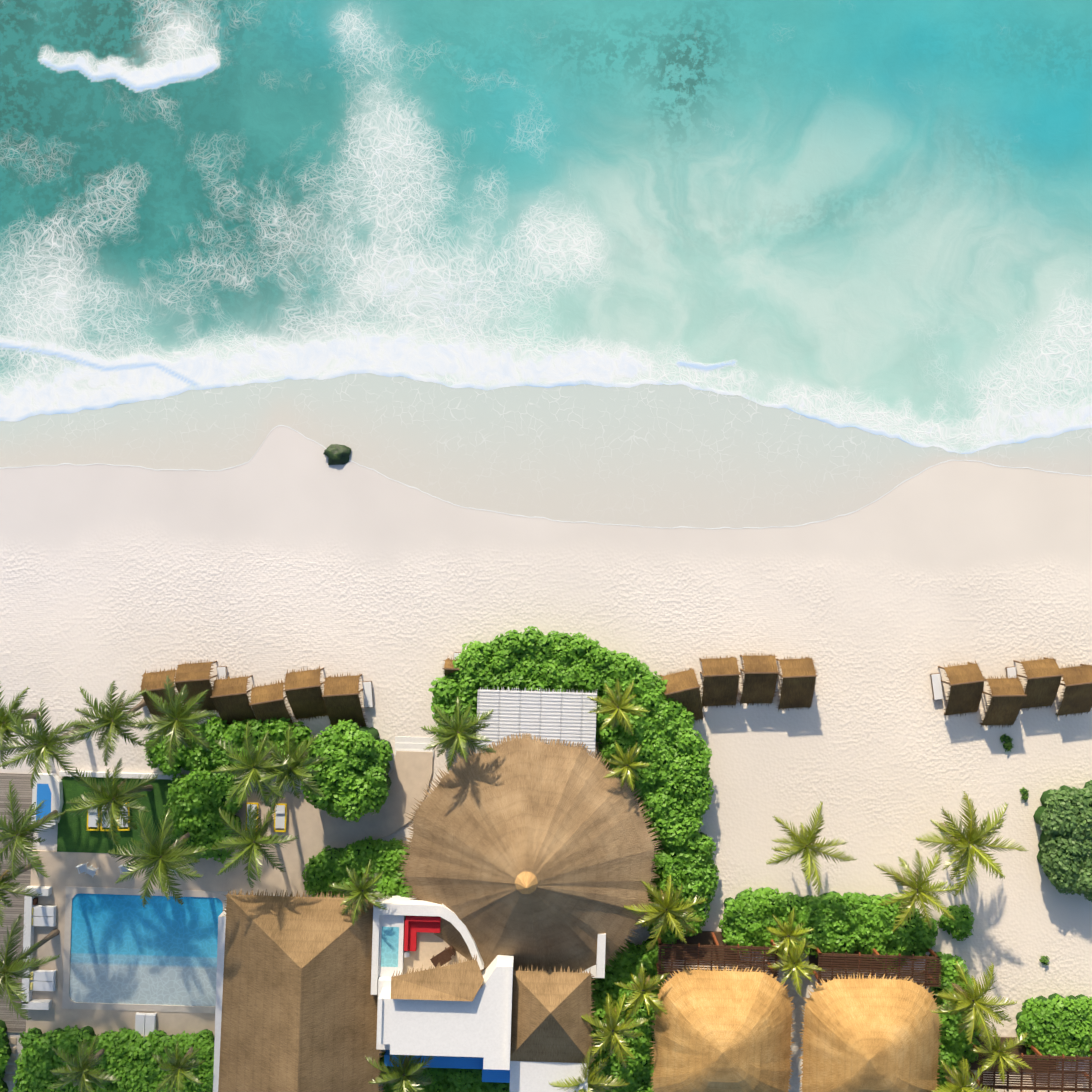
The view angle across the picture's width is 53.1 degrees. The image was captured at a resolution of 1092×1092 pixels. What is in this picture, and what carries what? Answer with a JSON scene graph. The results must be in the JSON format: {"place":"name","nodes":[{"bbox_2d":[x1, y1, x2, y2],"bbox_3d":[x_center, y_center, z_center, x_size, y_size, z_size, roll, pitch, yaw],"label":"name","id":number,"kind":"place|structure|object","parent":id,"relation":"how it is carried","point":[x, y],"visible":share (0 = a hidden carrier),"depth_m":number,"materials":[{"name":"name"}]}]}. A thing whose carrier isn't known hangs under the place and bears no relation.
{"place":"outdoors","nodes":[
{"label":"outdoors","id":0,"kind":"place"},
{"bbox_2d":[213,889,384,1091],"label":"thatched house","id":1,"kind":"structure","parent":0,"point":[296,1006],"depth_m":72.76,"materials":[{"name":"brown"}]},
{"bbox_2d":[0,0,1091,453],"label":"sea water","id":2,"kind":"structure","parent":0,"point":[872,216],"depth_m":77.88,"materials":[{"name":"teal liquid"}]},
{"bbox_2d":[0,426,1091,1091],"bbox_3d":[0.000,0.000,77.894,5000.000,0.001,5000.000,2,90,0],"label":"sand ground","id":3,"kind":"structure","parent":0,"point":[282,552],"depth_m":77.89,"materials":[{"name":"beige sand"}]},
{"bbox_2d":[0,1020,11,1091],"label":"bush","id":4,"kind":"object","parent":3,"relation":"on","point":[5,1051],"visible":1,"depth_m":76.97,"materials":[{"name":"green plant"}]},
{"bbox_2d":[0,859,41,926],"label":"palm","id":5,"kind":"object","parent":3,"relation":"on","point":[4,885],"visible":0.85,"depth_m":71.90,"materials":[{"name":"green plant"}]},
{"bbox_2d":[0,680,42,768],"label":"palm","id":6,"kind":"object","parent":3,"relation":"on","point":[5,728],"visible":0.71,"depth_m":71.70,"materials":[{"name":"green plant"}]},
{"bbox_2d":[0,913,59,1020],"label":"palm","id":7,"kind":"object","parent":3,"relation":"on","point":[15,967],"visible":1,"depth_m":71.30,"materials":[{"name":"green plant"}]},
{"bbox_2d":[0,779,64,880],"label":"palm","id":8,"kind":"object","parent":3,"relation":"on","point":[17,833],"visible":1,"depth_m":70.56,"materials":[{"name":"green plant"}]},
{"bbox_2d":[0,698,87,788],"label":"palm","id":9,"kind":"object","parent":3,"relation":"on","point":[44,742],"visible":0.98,"depth_m":70.97,"materials":[{"name":"green plant"}]},
{"bbox_2d":[48,1034,120,1091],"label":"palm","id":10,"kind":"object","parent":3,"relation":"on","point":[82,1069],"visible":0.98,"depth_m":72.65,"materials":[{"name":"green plant"}]},
{"bbox_2d":[59,681,145,765],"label":"palm","id":11,"kind":"object","parent":3,"relation":"on","point":[116,720],"visible":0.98,"depth_m":71.51,"materials":[{"name":"green plant"}]},
{"bbox_2d":[65,758,157,848],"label":"palm","id":12,"kind":"object","parent":3,"relation":"on","point":[105,797],"visible":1,"depth_m":71.46,"materials":[{"name":"green plant"}]},
{"bbox_2d":[11,1025,214,1091],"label":"hedge","id":13,"kind":"object","parent":3,"relation":"on","point":[130,1061],"visible":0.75,"depth_m":76.33,"materials":[{"name":"green plant"}]},
{"bbox_2d":[108,804,208,906],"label":"palm","id":14,"kind":"object","parent":3,"relation":"on","point":[164,859],"visible":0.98,"depth_m":70.47,"materials":[{"name":"green plant"}]},
{"bbox_2d":[139,668,181,719],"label":"beach shelter","id":15,"kind":"object","parent":3,"relation":"on","point":[152,682],"visible":0.46,"depth_m":76.15,"materials":[{"name":"brown wood"}]},
{"bbox_2d":[133,675,216,767],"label":"palm","id":16,"kind":"object","parent":3,"relation":"on","point":[172,712],"visible":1,"depth_m":71.03,"materials":[{"name":"green plant"}]},
{"bbox_2d":[152,1041,204,1091],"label":"palm","id":17,"kind":"object","parent":3,"relation":"on","point":[180,1066],"visible":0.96,"depth_m":73.11,"materials":[{"name":"green plant"}]},
{"bbox_2d":[173,659,226,712],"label":"beach shelter","id":18,"kind":"object","parent":3,"relation":"on","point":[195,678],"visible":0.71,"depth_m":76.09,"materials":[{"name":"brown wood"}]},
{"bbox_2d":[160,768,244,863],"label":"leafy tree","id":19,"kind":"object","parent":3,"relation":"on","point":[198,796],"visible":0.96,"depth_m":75.89,"materials":[{"name":"green plant"}]},
{"bbox_2d":[0,736,433,1080],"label":"pool terrace","id":20,"kind":"structure","parent":3,"relation":"on","point":[124,958],"depth_m":77.73,"materials":[{"name":"stone"}]},
{"bbox_2d":[29,963,56,990],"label":"pool daybed","id":21,"kind":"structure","parent":20,"relation":"on","point":[43,980],"depth_m":77.35,"materials":[{"name":"white fabric"}]},
{"bbox_2d":[31,897,56,926],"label":"pool daybed","id":22,"kind":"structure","parent":20,"relation":"on","point":[43,915],"depth_m":77.35,"materials":[{"name":"white fabric"}]},
{"bbox_2d":[76,862,88,873],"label":"white chair","id":23,"kind":"object","parent":20,"relation":"on","point":[82,867],"visible":0.88,"depth_m":77.30,"materials":[{"name":"white plastic"}]},
{"bbox_2d":[85,865,97,877],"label":"white chair","id":24,"kind":"object","parent":20,"relation":"on","point":[91,871],"visible":0.98,"depth_m":77.28,"materials":[{"name":"white plastic"}]},
{"bbox_2d":[87,808,99,830],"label":"sun lounger","id":25,"kind":"object","parent":20,"relation":"on","point":[91,821],"visible":0.62,"depth_m":77.41,"materials":[{"name":"yellow"}]},
{"bbox_2d":[100,807,112,830],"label":"sun lounger","id":26,"kind":"object","parent":20,"relation":"on","point":[101,826],"visible":0.25,"depth_m":77.41,"materials":[{"name":"yellow"}]},
{"bbox_2d":[117,802,130,830],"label":"sun lounger","id":27,"kind":"object","parent":20,"relation":"on","point":[126,825],"visible":0.4,"depth_m":77.41,"materials":[{"name":"yellow"}]},
{"bbox_2d":[118,863,129,873],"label":"white chair","id":28,"kind":"object","parent":20,"relation":"on","point":[123,869],"visible":0.46,"depth_m":77.30,"materials":[{"name":"white plastic"}]},
{"bbox_2d":[135,1012,156,1037],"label":"pool daybed","id":29,"kind":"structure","parent":20,"relation":"on","point":[145,1024],"depth_m":77.35,"materials":[{"name":"white fabric"}]},
{"bbox_2d":[246,802,258,830],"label":"sun lounger","id":30,"kind":"object","parent":20,"relation":"on","point":[248,805],"visible":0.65,"depth_m":77.41,"materials":[{"name":"yellow"}]},
{"bbox_2d":[274,803,286,831],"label":"sun lounger","id":31,"kind":"object","parent":20,"relation":"on","point":[280,816],"visible":0.81,"depth_m":77.41,"materials":[{"name":"yellow"}]},
{"bbox_2d":[143,715,311,781],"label":"bushes","id":32,"kind":"object","parent":3,"relation":"on","point":[195,756],"visible":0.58,"depth_m":76.44,"materials":[{"name":"green plant"}]},
{"bbox_2d":[210,674,257,724],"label":"beach shelter","id":33,"kind":"object","parent":3,"relation":"on","point":[230,697],"visible":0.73,"depth_m":76.23,"materials":[{"name":"brown wood"}]},
{"bbox_2d":[211,720,297,807],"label":"palm","id":34,"kind":"object","parent":3,"relation":"on","point":[247,771],"visible":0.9,"depth_m":71.06,"materials":[{"name":"green plant"}]},
{"bbox_2d":[211,804,298,887],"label":"palm","id":35,"kind":"object","parent":3,"relation":"on","point":[249,842],"visible":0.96,"depth_m":71.68,"materials":[{"name":"green plant"}]},
{"bbox_2d":[248,678,295,726],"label":"beach shelter","id":36,"kind":"object","parent":3,"relation":"on","point":[267,702],"visible":0.73,"depth_m":76.11,"materials":[{"name":"brown wood"}]},
{"bbox_2d":[251,724,328,810],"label":"palm","id":37,"kind":"object","parent":3,"relation":"on","point":[299,772],"visible":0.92,"depth_m":71.46,"materials":[{"name":"green plant"}]},
{"bbox_2d":[283,665,328,720],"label":"beach shelter","id":38,"kind":"object","parent":3,"relation":"on","point":[303,692],"visible":0.92,"depth_m":76.24,"materials":[{"name":"brown wood"}]},
{"bbox_2d":[323,444,350,464],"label":"algae rock","id":39,"kind":"object","parent":3,"relation":"on","point":[336,454],"visible":0.98,"depth_m":77.66,"materials":[{"name":"green stone"}]},
{"bbox_2d":[300,719,392,822],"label":"round bush","id":40,"kind":"object","parent":3,"relation":"on","point":[352,777],"visible":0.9,"depth_m":74.58,"materials":[{"name":"green plant"}]},
{"bbox_2d":[321,673,373,727],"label":"beach shelter","id":41,"kind":"object","parent":3,"relation":"on","point":[341,697],"visible":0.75,"depth_m":76.28,"materials":[{"name":"brown wood"}]},
{"bbox_2d":[302,836,414,897],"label":"hedge bush","id":42,"kind":"object","parent":3,"relation":"on","point":[324,869],"visible":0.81,"depth_m":76.52,"materials":[{"name":"green plant"}]},
{"bbox_2d":[329,859,392,924],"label":"palm","id":43,"kind":"object","parent":3,"relation":"on","point":[364,889],"visible":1,"depth_m":72.68,"materials":[{"name":"green plant"}]},
{"bbox_2d":[366,1054,433,1091],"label":"palm","id":44,"kind":"object","parent":3,"relation":"on","point":[407,1071],"visible":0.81,"depth_m":72.68,"materials":[{"name":"green plant"}]},
{"bbox_2d":[379,1052,509,1091],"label":"bush","id":45,"kind":"object","parent":3,"relation":"on","point":[455,1080],"visible":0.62,"depth_m":76.48,"materials":[{"name":"green plant"}]},
{"bbox_2d":[442,652,463,675],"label":"beach shelter","id":46,"kind":"object","parent":3,"relation":"on","point":[448,666],"visible":0.27,"depth_m":75.96,"materials":[{"name":"brown wood"}]},
{"bbox_2d":[420,696,496,771],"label":"palm","id":47,"kind":"object","parent":3,"relation":"on","point":[457,731],"visible":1,"depth_m":72.13,"materials":[{"name":"green plant"}]},
{"bbox_2d":[371,895,605,1082],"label":"white villa","id":48,"kind":"object","parent":3,"relation":"on","point":[443,1003],"visible":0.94,"depth_m":71.53,"materials":[{"name":"paint"}]},
{"bbox_2d":[397,733,663,972],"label":"thatched roof","id":49,"kind":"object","parent":3,"relation":"on","point":[527,851],"visible":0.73,"depth_m":73.24,"materials":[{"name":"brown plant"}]},
{"bbox_2d":[476,687,596,757],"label":"pergola","id":50,"kind":"object","parent":3,"relation":"on","point":[560,715],"visible":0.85,"depth_m":74.89,"materials":[{"name":"paint"}]},
{"bbox_2d":[509,966,596,1091],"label":"building","id":51,"kind":"structure","parent":3,"relation":"on","point":[551,1037],"depth_m":72.17,"materials":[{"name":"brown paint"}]},
{"bbox_2d":[429,626,713,846],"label":"hedge","id":52,"kind":"object","parent":3,"relation":"on","point":[673,784],"visible":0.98,"depth_m":75.51,"materials":[{"name":"green plant"}]},
{"bbox_2d":[549,1047,628,1091],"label":"palm","id":53,"kind":"object","parent":3,"relation":"on","point":[593,1075],"visible":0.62,"depth_m":72.47,"materials":[{"name":"green plant"}]},
{"bbox_2d":[581,993,649,1067],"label":"palm","id":54,"kind":"object","parent":3,"relation":"on","point":[614,1027],"visible":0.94,"depth_m":72.61,"materials":[{"name":"green plant"}]},
{"bbox_2d":[587,679,649,735],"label":"palm","id":55,"kind":"object","parent":3,"relation":"on","point":[618,704],"visible":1,"depth_m":73.16,"materials":[{"name":"green plant"}]},
{"bbox_2d":[588,938,666,1091],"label":"bushes","id":56,"kind":"object","parent":3,"relation":"on","point":[637,1071],"visible":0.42,"depth_m":76.30,"materials":[{"name":"green plant"}]},
{"bbox_2d":[603,740,651,790],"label":"palm","id":57,"kind":"object","parent":3,"relation":"on","point":[624,762],"visible":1,"depth_m":73.67,"materials":[{"name":"green plant"}]},
{"bbox_2d":[615,963,668,1019],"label":"palm","id":58,"kind":"object","parent":3,"relation":"on","point":[642,986],"visible":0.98,"depth_m":73.12,"materials":[{"name":"green plant"}]},
{"bbox_2d":[623,875,706,950],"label":"palm","id":59,"kind":"object","parent":3,"relation":"on","point":[669,910],"visible":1,"depth_m":73.48,"materials":[{"name":"green plant"}]},
{"bbox_2d":[660,668,705,722],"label":"beach shelter","id":60,"kind":"object","parent":3,"relation":"on","point":[682,686],"visible":0.6,"depth_m":76.09,"materials":[{"name":"brown wood"}]},
{"bbox_2d":[647,832,719,947],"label":"bush","id":61,"kind":"object","parent":3,"relation":"on","point":[691,867],"visible":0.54,"depth_m":76.11,"materials":[{"name":"green plant"}]},
{"bbox_2d":[656,931,778,977],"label":"wooden pergola","id":62,"kind":"object","parent":3,"relation":"on","point":[711,946],"visible":0.75,"depth_m":74.91,"materials":[{"name":"brown wood"}]},
{"bbox_2d":[699,655,741,708],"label":"beach shelter","id":63,"kind":"object","parent":3,"relation":"on","point":[720,682],"visible":0.96,"depth_m":76.27,"materials":[{"name":"brown wood"}]},
{"bbox_2d":[648,965,795,1091],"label":"thatched villa","id":64,"kind":"object","parent":3,"relation":"on","point":[724,1030],"visible":0.98,"depth_m":72.38,"materials":[{"name":"beige plant"}]},
{"bbox_2d":[739,652,779,706],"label":"beach shelter","id":65,"kind":"object","parent":3,"relation":"on","point":[761,675],"visible":1,"depth_m":76.27,"materials":[{"name":"brown wood"}]},
{"bbox_2d":[766,907,817,962],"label":"palm","id":66,"kind":"object","parent":3,"relation":"on","point":[788,933],"visible":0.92,"depth_m":74.66,"materials":[{"name":"green plant"}]},
{"bbox_2d":[768,936,824,996],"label":"palm","id":67,"kind":"object","parent":3,"relation":"on","point":[795,966],"visible":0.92,"depth_m":74.13,"materials":[{"name":"green plant"}]},
{"bbox_2d":[775,655,817,711],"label":"beach shelter","id":68,"kind":"object","parent":3,"relation":"on","point":[798,684],"visible":0.88,"depth_m":76.28,"materials":[{"name":"brown wood"}]},
{"bbox_2d":[766,801,855,896],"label":"palm","id":69,"kind":"object","parent":3,"relation":"on","point":[802,841],"visible":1,"depth_m":74.03,"materials":[{"name":"green plant"}]},
{"bbox_2d":[718,887,938,961],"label":"hedge","id":70,"kind":"object","parent":3,"relation":"on","point":[865,924],"visible":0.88,"depth_m":76.38,"materials":[{"name":"green plant"}]},
{"bbox_2d":[799,973,942,1091],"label":"thatched villa","id":71,"kind":"object","parent":3,"relation":"on","point":[868,1034],"visible":0.98,"depth_m":72.44,"materials":[{"name":"beige plant"}]},
{"bbox_2d":[809,947,941,988],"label":"wooden pergola","id":72,"kind":"object","parent":3,"relation":"on","point":[857,961],"visible":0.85,"depth_m":74.90,"materials":[{"name":"brown wood"}]},
{"bbox_2d":[874,848,961,931],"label":"palm","id":73,"kind":"object","parent":3,"relation":"on","point":[916,885],"visible":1,"depth_m":73.73,"materials":[{"name":"green plant"}]},
{"bbox_2d":[927,952,981,1089],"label":"bush","id":74,"kind":"object","parent":3,"relation":"on","point":[954,1047],"visible":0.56,"depth_m":76.42,"materials":[{"name":"green plant"}]},
{"bbox_2d":[938,904,974,940],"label":"bush","id":75,"kind":"object","parent":3,"relation":"on","point":[961,924],"visible":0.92,"depth_m":77.22,"materials":[{"name":"green plant"}]},
{"bbox_2d":[929,661,985,717],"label":"beach shelter","id":76,"kind":"object","parent":3,"relation":"on","point":[966,682],"visible":1,"depth_m":76.39,"materials":[{"name":"brown wood"}]},
{"bbox_2d":[932,1056,997,1091],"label":"palm","id":77,"kind":"object","parent":3,"relation":"on","point":[958,1082],"visible":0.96,"depth_m":73.17,"materials":[{"name":"green plant"}]},
{"bbox_2d":[915,791,1028,896],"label":"palm","id":78,"kind":"object","parent":3,"relation":"on","point":[971,836],"visible":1,"depth_m":73.70,"materials":[{"name":"green plant"}]},
{"bbox_2d":[930,960,1016,1051],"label":"palm","id":79,"kind":"object","parent":3,"relation":"on","point":[970,1002],"visible":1,"depth_m":72.91,"materials":[{"name":"green plant"}]},
{"bbox_2d":[970,1022,1031,1083],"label":"palm","id":80,"kind":"object","parent":3,"relation":"on","point":[997,1052],"visible":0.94,"depth_m":73.17,"materials":[{"name":"green plant"}]},
{"bbox_2d":[980,675,1026,728],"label":"beach shelter","id":81,"kind":"object","parent":3,"relation":"on","point":[1007,695],"visible":0.96,"depth_m":76.26,"materials":[{"name":"brown wood"}]},
{"bbox_2d":[1000,734,1013,751],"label":"beach plant","id":82,"kind":"object","parent":3,"relation":"on","point":[1007,744],"depth_m":77.66,"materials":[{"name":"green plant"}]},
{"bbox_2d":[1019,787,1028,801],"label":"beach plant","id":83,"kind":"object","parent":3,"relation":"on","point":[1024,792],"depth_m":77.68,"materials":[{"name":"green plant"}]},
{"bbox_2d":[967,1036,1091,1091],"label":"wooden pergola","id":84,"kind":"object","parent":3,"relation":"on","point":[1060,1065],"visible":0.67,"depth_m":74.90,"materials":[{"name":"brown wood"}]},
{"bbox_2d":[1005,656,1063,710],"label":"beach shelter","id":85,"kind":"object","parent":3,"relation":"on","point":[1044,675],"visible":0.88,"depth_m":76.31,"materials":[{"name":"brown wood"}]},
{"bbox_2d":[1039,956,1049,964],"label":"beach plant","id":86,"kind":"object","parent":3,"relation":"on","point":[1044,960],"depth_m":77.66,"materials":[{"name":"green plant"}]},
{"bbox_2d":[1015,993,1091,1060],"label":"bush","id":87,"kind":"object","parent":3,"relation":"on","point":[1055,1024],"visible":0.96,"depth_m":76.41,"materials":[{"name":"green plant"}]},
{"bbox_2d":[1033,780,1091,901],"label":"bush","id":88,"kind":"object","parent":3,"relation":"on","point":[1062,816],"visible":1,"depth_m":75.87,"materials":[{"name":"green plant"}]},
{"bbox_2d":[1054,662,1091,717],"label":"beach shelter","id":89,"kind":"object","parent":3,"relation":"on","point":[1077,693],"visible":0.81,"depth_m":76.34,"materials":[{"name":"brown wood"}]},
{"bbox_2d":[0,373,1091,527],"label":"wet sand","id":90,"kind":"structure","parent":0,"point":[661,456],"depth_m":77.89,"materials":[{"name":"beige sand"}]},
{"bbox_2d":[0,425,1091,528],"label":"swash foam rim","id":91,"kind":"object","parent":90,"relation":"on","point":[545,517],"visible":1,"depth_m":77.88,"materials":[{"name":"white"}]}
]}

